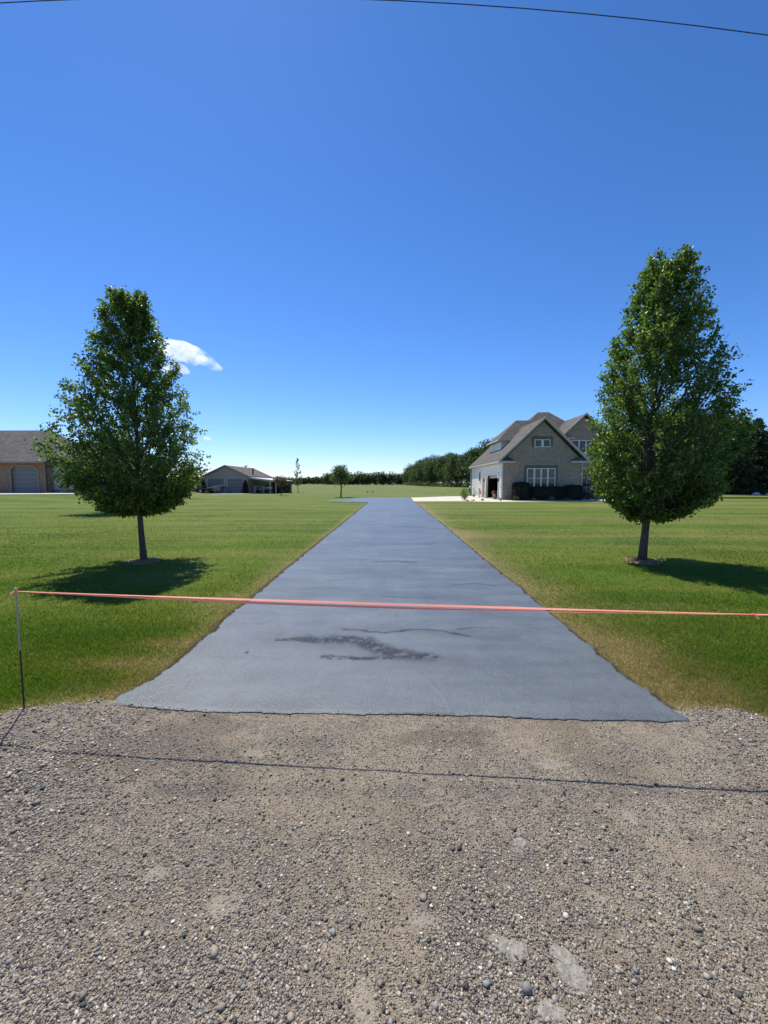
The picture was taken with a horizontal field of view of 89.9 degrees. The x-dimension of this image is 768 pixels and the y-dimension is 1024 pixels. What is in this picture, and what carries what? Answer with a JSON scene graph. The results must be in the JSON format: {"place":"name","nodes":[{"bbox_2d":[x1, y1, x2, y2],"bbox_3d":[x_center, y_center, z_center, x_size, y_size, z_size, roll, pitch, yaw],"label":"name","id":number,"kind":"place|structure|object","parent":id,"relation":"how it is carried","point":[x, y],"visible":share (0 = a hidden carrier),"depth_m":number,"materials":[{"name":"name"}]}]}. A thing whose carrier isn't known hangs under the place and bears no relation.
{"place":"outdoors","nodes":[
{"label":"outdoors","id":0,"kind":"place"},
{"bbox_2d":[0,493,80,494],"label":"pavement","id":1,"kind":"structure","parent":0,"point":[31,493],"depth_m":39.72,"materials":[{"name":"concrete"}]},
{"bbox_2d":[219,493,257,493],"bbox_3d":[-27.385,-2.647,56.340,15.900,0.050,6.400,0,4,1],"label":"shed apron","id":2,"kind":"object","parent":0,"point":[238,493],"visible":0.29,"depth_m":57.71,"materials":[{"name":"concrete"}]},
{"bbox_2d":[194,486,204,492],"bbox_3d":[-26.967,-3.287,56.484,1.390,1.196,1.126,0,4,1],"label":"lawn tractor","id":3,"kind":"object","parent":2,"relation":"on","point":[200,490],"visible":0.78,"depth_m":56.07,"materials":[{"name":"black metal"}]},
{"bbox_2d":[203,487,219,492],"bbox_3d":[-25.513,-3.183,56.763,2.350,0.945,1.598,0,4,1],"label":"utility trailer","id":4,"kind":"object","parent":2,"relation":"on","point":[211,490],"visible":0.94,"depth_m":56.38,"materials":[{"name":"black metal"}]},
{"bbox_2d":[0,696,767,1023],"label":"gravel road","id":5,"kind":"structure","parent":0,"point":[719,868],"depth_m":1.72,"materials":[{"name":"grey gravel"}]},
{"bbox_2d":[486,934,529,964],"bbox_3d":[0.423,1.499,1.313,0.160,0.022,0.082,1,4,14],"label":"flat stone","id":6,"kind":"object","parent":5,"relation":"on","point":[518,948],"visible":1,"depth_m":1.31,"materials":[{"name":"grey stone"}]},
{"bbox_2d":[513,838,527,850],"bbox_3d":[0.606,1.470,1.698,0.066,0.022,0.066,0,4,1],"label":"flat stone","id":7,"kind":"object","parent":5,"relation":"on","point":[517,841],"visible":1,"depth_m":1.70,"materials":[{"name":"grey stone"}]},
{"bbox_2d":[535,998,567,1023],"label":"flat stone","id":8,"kind":"object","parent":5,"relation":"on","point":[549,1010],"visible":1,"depth_m":1.16,"materials":[{"name":"grey stone"}]},
{"bbox_2d":[546,943,590,994],"bbox_3d":[0.609,1.503,1.267,0.097,0.023,0.163,-2,5,-23],"label":"flat stone","id":9,"kind":"object","parent":5,"relation":"on","point":[568,968],"visible":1,"depth_m":1.26,"materials":[{"name":"grey stone"}]},
{"bbox_2d":[0,483,767,716],"bbox_3d":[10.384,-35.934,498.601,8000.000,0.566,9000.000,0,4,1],"label":"ground","id":10,"kind":"structure","parent":0,"point":[307,497],"depth_m":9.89,"materials":[{"name":"green plant"}]},
{"bbox_2d":[14,587,24,708],"bbox_3d":[-2.520,0.984,2.667,0.014,0.939,0.013,0,4,1],"label":"marker stake","id":11,"kind":"object","parent":10,"relation":"on","point":[19,640],"visible":0.91,"depth_m":2.66,"materials":[{"name":"metal"}]},
{"bbox_2d":[10,590,767,618],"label":"barrier tape","id":12,"kind":"object","parent":11,"relation":"attached to","point":[368,603],"visible":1,"depth_m":2.44,"materials":[{"name":"plastic"}]},
{"bbox_2d":[0,430,91,492],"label":"neighbour house","id":13,"kind":"structure","parent":10,"relation":"on","point":[23,469],"depth_m":42.91,"materials":[{"name":"red brick"}]},
{"bbox_2d":[12,466,38,492],"bbox_3d":[-39.825,-3.587,42.878,3.032,2.954,0.060,0,4,1],"label":"garage door","id":14,"kind":"structure","parent":13,"relation":"in","point":[25,478],"depth_m":42.85,"materials":[{"name":"white metal"}]},
{"bbox_2d":[63,426,153,490],"bbox_3d":[-14.604,-2.325,20.864,4.872,4.962,4.153,-4,6,-40],"label":"shade tree","id":15,"kind":"object","parent":10,"relation":"on","point":[106,448],"visible":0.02,"depth_m":20.05,"materials":[{"name":"green plant"}]},
{"bbox_2d":[122,557,162,564],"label":"wood chips","id":16,"kind":"object","parent":10,"relation":"on","point":[135,561],"visible":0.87,"depth_m":7.72,"materials":[{"name":"wood"}]},
{"bbox_2d":[24,285,210,559],"bbox_3d":[-5.076,-1.654,7.578,3.129,5.474,2.922,0,4,1],"label":"pear tree","id":17,"kind":"object","parent":16,"relation":"on","point":[107,490],"visible":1,"depth_m":7.16,"materials":[{"name":"green plant"}]},
{"bbox_2d":[241,480,248,492],"bbox_3d":[-21.087,-3.772,58.500,1.389,2.263,1.304,0,4,1],"label":"cone evergreen","id":18,"kind":"object","parent":10,"relation":"on","point":[245,486],"visible":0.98,"depth_m":58.36,"materials":[{"name":"green plant"}]},
{"bbox_2d":[202,464,289,493],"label":"shed","id":19,"kind":"structure","parent":10,"relation":"on","point":[231,478],"depth_m":59.32,"materials":[{"name":"beige metal"}]},
{"bbox_2d":[207,478,224,492],"bbox_3d":[-25.912,-4.082,59.374,2.651,2.358,0.065,0,4,1],"label":"garage door","id":20,"kind":"structure","parent":19,"relation":"in","point":[211,482],"depth_m":59.34,"materials":[{"name":"white metal"}]},
{"bbox_2d":[227,478,243,492],"bbox_3d":[-22.896,-4.077,59.312,2.583,2.358,0.065,0,4,1],"label":"garage door","id":21,"kind":"structure","parent":19,"relation":"in","point":[234,485],"depth_m":59.29,"materials":[{"name":"white metal"}]},
{"bbox_2d":[167,476,360,483],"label":"distant treeline","id":22,"kind":"object","parent":10,"relation":"on","point":[312,480],"visible":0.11,"depth_m":550.12,"materials":[{"name":"green plant"}]},
{"bbox_2d":[257,483,271,492],"bbox_3d":[-19.340,-4.038,64.293,7.500,1.642,2.400,0,4,1],"label":"boat","id":23,"kind":"object","parent":10,"relation":"on","point":[264,487],"visible":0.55,"depth_m":63.15,"materials":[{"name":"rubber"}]},
{"bbox_2d":[273,474,288,494],"bbox_3d":[-13.815,-3.596,51.507,2.031,2.889,2.329,0,4,1],"label":"crabapple tree","id":24,"kind":"object","parent":10,"relation":"on","point":[280,481],"visible":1,"depth_m":50.99,"materials":[{"name":"brown plant"}]},
{"bbox_2d":[272,482,291,492],"bbox_3d":[-16.617,-4.018,62.734,2.920,1.850,1.003,0,4,1],"label":"wood stack","id":25,"kind":"object","parent":10,"relation":"on","point":[287,488],"visible":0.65,"depth_m":62.30,"materials":[{"name":"wood"}]},
{"bbox_2d":[293,458,302,485],"bbox_3d":[-14.365,-6.063,64.077,1.701,5.831,1.708,0,4,1],"label":"young tree","id":26,"kind":"object","parent":10,"relation":"on","point":[297,480],"visible":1,"depth_m":64.00,"materials":[{"name":"green plant"}]},
{"bbox_2d":[329,465,354,496],"bbox_3d":[-4.809,-3.540,44.044,3.113,3.897,3.018,0,4,1],"label":"lone tree","id":27,"kind":"object","parent":10,"relation":"on","point":[340,473],"visible":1,"depth_m":43.44,"materials":[{"name":"green plant"}]},
{"bbox_2d":[321,471,406,484],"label":"treeline","id":28,"kind":"object","parent":10,"relation":"on","point":[381,478],"visible":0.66,"depth_m":349.70,"materials":[{"name":"green plant"}]},
{"bbox_2d":[403,464,412,481],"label":"woodland tree","id":29,"kind":"object","parent":10,"relation":"on","point":[406,470],"visible":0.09,"depth_m":306.38,"materials":[{"name":"green plant"}]},
{"bbox_2d":[411,470,420,480],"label":"woodland tree","id":30,"kind":"object","parent":10,"relation":"on","point":[413,475],"visible":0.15,"depth_m":246.68,"materials":[{"name":"green plant"}]},
{"bbox_2d":[412,460,421,480],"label":"woodland tree","id":31,"kind":"object","parent":10,"relation":"on","point":[413,468],"visible":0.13,"depth_m":234.02,"materials":[{"name":"green plant"}]},
{"bbox_2d":[415,460,425,481],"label":"woodland tree","id":32,"kind":"object","parent":10,"relation":"on","point":[419,473],"visible":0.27,"depth_m":216.72,"materials":[{"name":"green plant"}]},
{"bbox_2d":[414,457,428,480],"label":"woodland tree","id":33,"kind":"object","parent":10,"relation":"on","point":[419,466],"visible":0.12,"depth_m":224.04,"materials":[{"name":"green plant"}]},
{"bbox_2d":[420,466,434,480],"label":"woodland tree","id":34,"kind":"object","parent":10,"relation":"on","point":[424,474],"visible":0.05,"depth_m":210.76,"materials":[{"name":"green plant"}]},
{"bbox_2d":[420,454,441,483],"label":"woodland tree","id":35,"kind":"object","parent":10,"relation":"on","point":[424,472],"visible":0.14,"depth_m":200.44,"materials":[{"name":"green plant"}]},
{"bbox_2d":[423,454,440,481],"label":"woodland tree","id":36,"kind":"object","parent":10,"relation":"on","point":[431,464],"visible":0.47,"depth_m":191.79,"materials":[{"name":"green plant"}]},
{"bbox_2d":[403,479,471,486],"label":"undergrowth","id":37,"kind":"object","parent":10,"relation":"on","point":[427,483],"visible":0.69,"depth_m":178.73,"materials":[{"name":"green plant"}]},
{"bbox_2d":[432,455,450,481],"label":"woodland tree","id":38,"kind":"object","parent":10,"relation":"on","point":[441,461],"visible":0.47,"depth_m":179.59,"materials":[{"name":"green plant"}]},
{"bbox_2d":[437,463,449,486],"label":"woodland tree","id":39,"kind":"object","parent":10,"relation":"on","point":[439,474],"visible":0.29,"depth_m":174.60,"materials":[{"name":"green plant"}]},
{"bbox_2d":[442,464,457,486],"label":"woodland tree","id":40,"kind":"object","parent":10,"relation":"on","point":[445,474],"visible":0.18,"depth_m":167.35,"materials":[{"name":"green plant"}]},
{"bbox_2d":[442,453,463,485],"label":"woodland tree","id":41,"kind":"object","parent":10,"relation":"on","point":[452,463],"visible":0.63,"depth_m":157.28,"materials":[{"name":"green plant"}]},
{"bbox_2d":[412,496,499,501],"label":"concrete drive","id":42,"kind":"structure","parent":10,"relation":"on","point":[445,498],"depth_m":37.36,"materials":[{"name":"white concrete"}]},
{"bbox_2d":[460,488,468,499],"bbox_3d":[7.511,-1.683,35.830,0.900,1.219,0.854,0,4,1],"label":"tall shrub","id":43,"kind":"object","parent":42,"relation":"on","point":[463,494],"visible":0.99,"depth_m":35.72,"materials":[{"name":"green plant"}]},
{"bbox_2d":[452,451,471,486],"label":"woodland tree","id":44,"kind":"object","parent":10,"relation":"on","point":[462,458],"visible":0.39,"depth_m":151.18,"materials":[{"name":"green plant"}]},
{"bbox_2d":[457,447,481,478],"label":"woodland tree","id":45,"kind":"object","parent":10,"relation":"on","point":[473,452],"visible":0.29,"depth_m":139.26,"materials":[{"name":"green plant"}]},
{"bbox_2d":[463,447,480,480],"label":"woodland tree","id":46,"kind":"object","parent":10,"relation":"on","point":[468,477],"visible":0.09,"depth_m":145.41,"materials":[{"name":"green plant"}]},
{"bbox_2d":[475,438,492,455],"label":"woodland tree","id":47,"kind":"object","parent":10,"relation":"on","point":[484,446],"visible":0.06,"depth_m":133.15,"materials":[{"name":"green plant"}]},
{"bbox_2d":[471,498,604,501],"bbox_3d":[18.181,-1.207,37.445,21.200,0.050,10.400,0,4,1],"label":"stone bed","id":48,"kind":"object","parent":10,"relation":"on","point":[588,500],"visible":0.47,"depth_m":33.22,"materials":[{"name":"grey stone"}]},
{"bbox_2d":[511,481,530,499],"bbox_3d":[12.700,-1.933,35.696,1.680,1.846,1.216,0,4,1],"label":"hedge","id":49,"kind":"object","parent":48,"relation":"on","point":[522,490],"visible":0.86,"depth_m":35.30,"materials":[{"name":"green plant"}]},
{"bbox_2d":[529,486,566,499],"bbox_3d":[15.047,-1.737,35.655,3.599,1.411,1.200,0,4,1],"label":"hedge","id":50,"kind":"object","parent":48,"relation":"on","point":[547,492],"visible":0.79,"depth_m":35.26,"materials":[{"name":"green plant"}]},
{"bbox_2d":[564,484,583,499],"bbox_3d":[17.484,-1.807,35.607,1.824,1.592,1.215,0,4,1],"label":"hedge","id":51,"kind":"object","parent":48,"relation":"on","point":[574,492],"visible":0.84,"depth_m":35.21,"materials":[{"name":"green plant"}]},
{"bbox_2d":[583,490,598,498],"bbox_3d":[19.643,-1.664,37.161,2.374,1.002,1.385,0,4,1],"label":"bush","id":52,"kind":"object","parent":48,"relation":"on","point":[589,495],"visible":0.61,"depth_m":36.94,"materials":[{"name":"green plant"}]},
{"bbox_2d":[585,478,599,498],"bbox_3d":[21.140,-2.539,38.872,1.734,2.412,1.406,0,4,1],"label":"entry shrub","id":53,"kind":"object","parent":48,"relation":"on","point":[590,484],"visible":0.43,"depth_m":38.91,"materials":[{"name":"green plant"}]},
{"bbox_2d":[468,412,631,499],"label":"brick house","id":54,"kind":"structure","parent":10,"relation":"on","point":[540,449],"depth_m":36.17,"materials":[{"name":"white brick"}]},
{"bbox_2d":[482,478,484,496],"bbox_3d":[11.185,-2.769,43.366,0.040,2.150,0.950,0,4,1],"label":"door","id":55,"kind":"structure","parent":54,"relation":"in","point":[483,483],"depth_m":43.17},
{"bbox_2d":[526,468,555,486],"bbox_3d":[14.726,-3.174,36.111,2.680,1.880,0.070,0,4,1],"label":"window","id":56,"kind":"structure","parent":54,"relation":"in","point":[535,477],"depth_m":36.09,"materials":[{"name":"white glass"}]},
{"bbox_2d":[534,439,550,446],"bbox_3d":[14.771,-6.405,35.868,1.470,0.720,0.070,0,4,1],"label":"window","id":57,"kind":"structure","parent":54,"relation":"in","point":[537,442],"depth_m":35.86,"materials":[{"name":"white glass"}]},
{"bbox_2d":[571,440,592,457],"bbox_3d":[20.696,-6.591,40.164,2.360,1.810,0.070,0,4,1],"label":"window","id":58,"kind":"structure","parent":54,"relation":"in","point":[581,444],"depth_m":40.13,"materials":[{"name":"white glass"}]},
{"bbox_2d":[582,468,589,485],"bbox_3d":[20.497,-3.600,40.392,2.260,2.010,0.070,0,4,1],"label":"window","id":59,"kind":"structure","parent":54,"relation":"in","point":[584,475],"depth_m":40.37,"materials":[{"name":"white glass"}]},
{"bbox_2d":[624,557,664,564],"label":"wood chips","id":60,"kind":"object","parent":10,"relation":"on","point":[649,561],"visible":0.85,"depth_m":7.75,"materials":[{"name":"brown wood"}]},
{"bbox_2d":[578,242,762,559],"bbox_3d":[5.545,-1.999,7.580,2.871,6.163,2.876,0,4,1],"label":"pear tree","id":61,"kind":"object","parent":60,"relation":"on","point":[646,490],"visible":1,"depth_m":7.16,"materials":[{"name":"green plant"}]},
{"bbox_2d":[677,407,767,486],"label":"broadleaf tree","id":62,"kind":"object","parent":10,"relation":"on","point":[741,432],"visible":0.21,"depth_m":54.00,"materials":[{"name":"green plant"}]},
{"bbox_2d":[715,444,767,493],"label":"evergreen tree","id":63,"kind":"object","parent":10,"relation":"on","point":[743,481],"visible":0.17,"depth_m":56.70,"materials":[{"name":"green plant"}]},
{"bbox_2d":[742,417,767,493],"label":"evergreen tree","id":64,"kind":"object","parent":10,"relation":"on","point":[762,456],"visible":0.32,"depth_m":58.21,"materials":[{"name":"green plant"}]},
{"bbox_2d":[0,0,767,35],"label":"power line","id":65,"kind":"object","parent":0,"point":[504,7],"visible":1,"depth_m":5.07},
{"bbox_2d":[0,0,767,482],"label":"sky","id":66,"kind":"structure","parent":0,"point":[365,236],"materials":[{"name":"blue"}]},
{"bbox_2d":[112,498,689,722],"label":"driveway","id":67,"kind":"structure","parent":0,"point":[294,659],"depth_m":3.67,"materials":[{"name":"grey asphalt"}]},
{"bbox_2d":[719,497,767,498],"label":"path","id":68,"kind":"structure","parent":0,"point":[744,497],"depth_m":42.64,"materials":[{"name":"concrete"}]}
]}

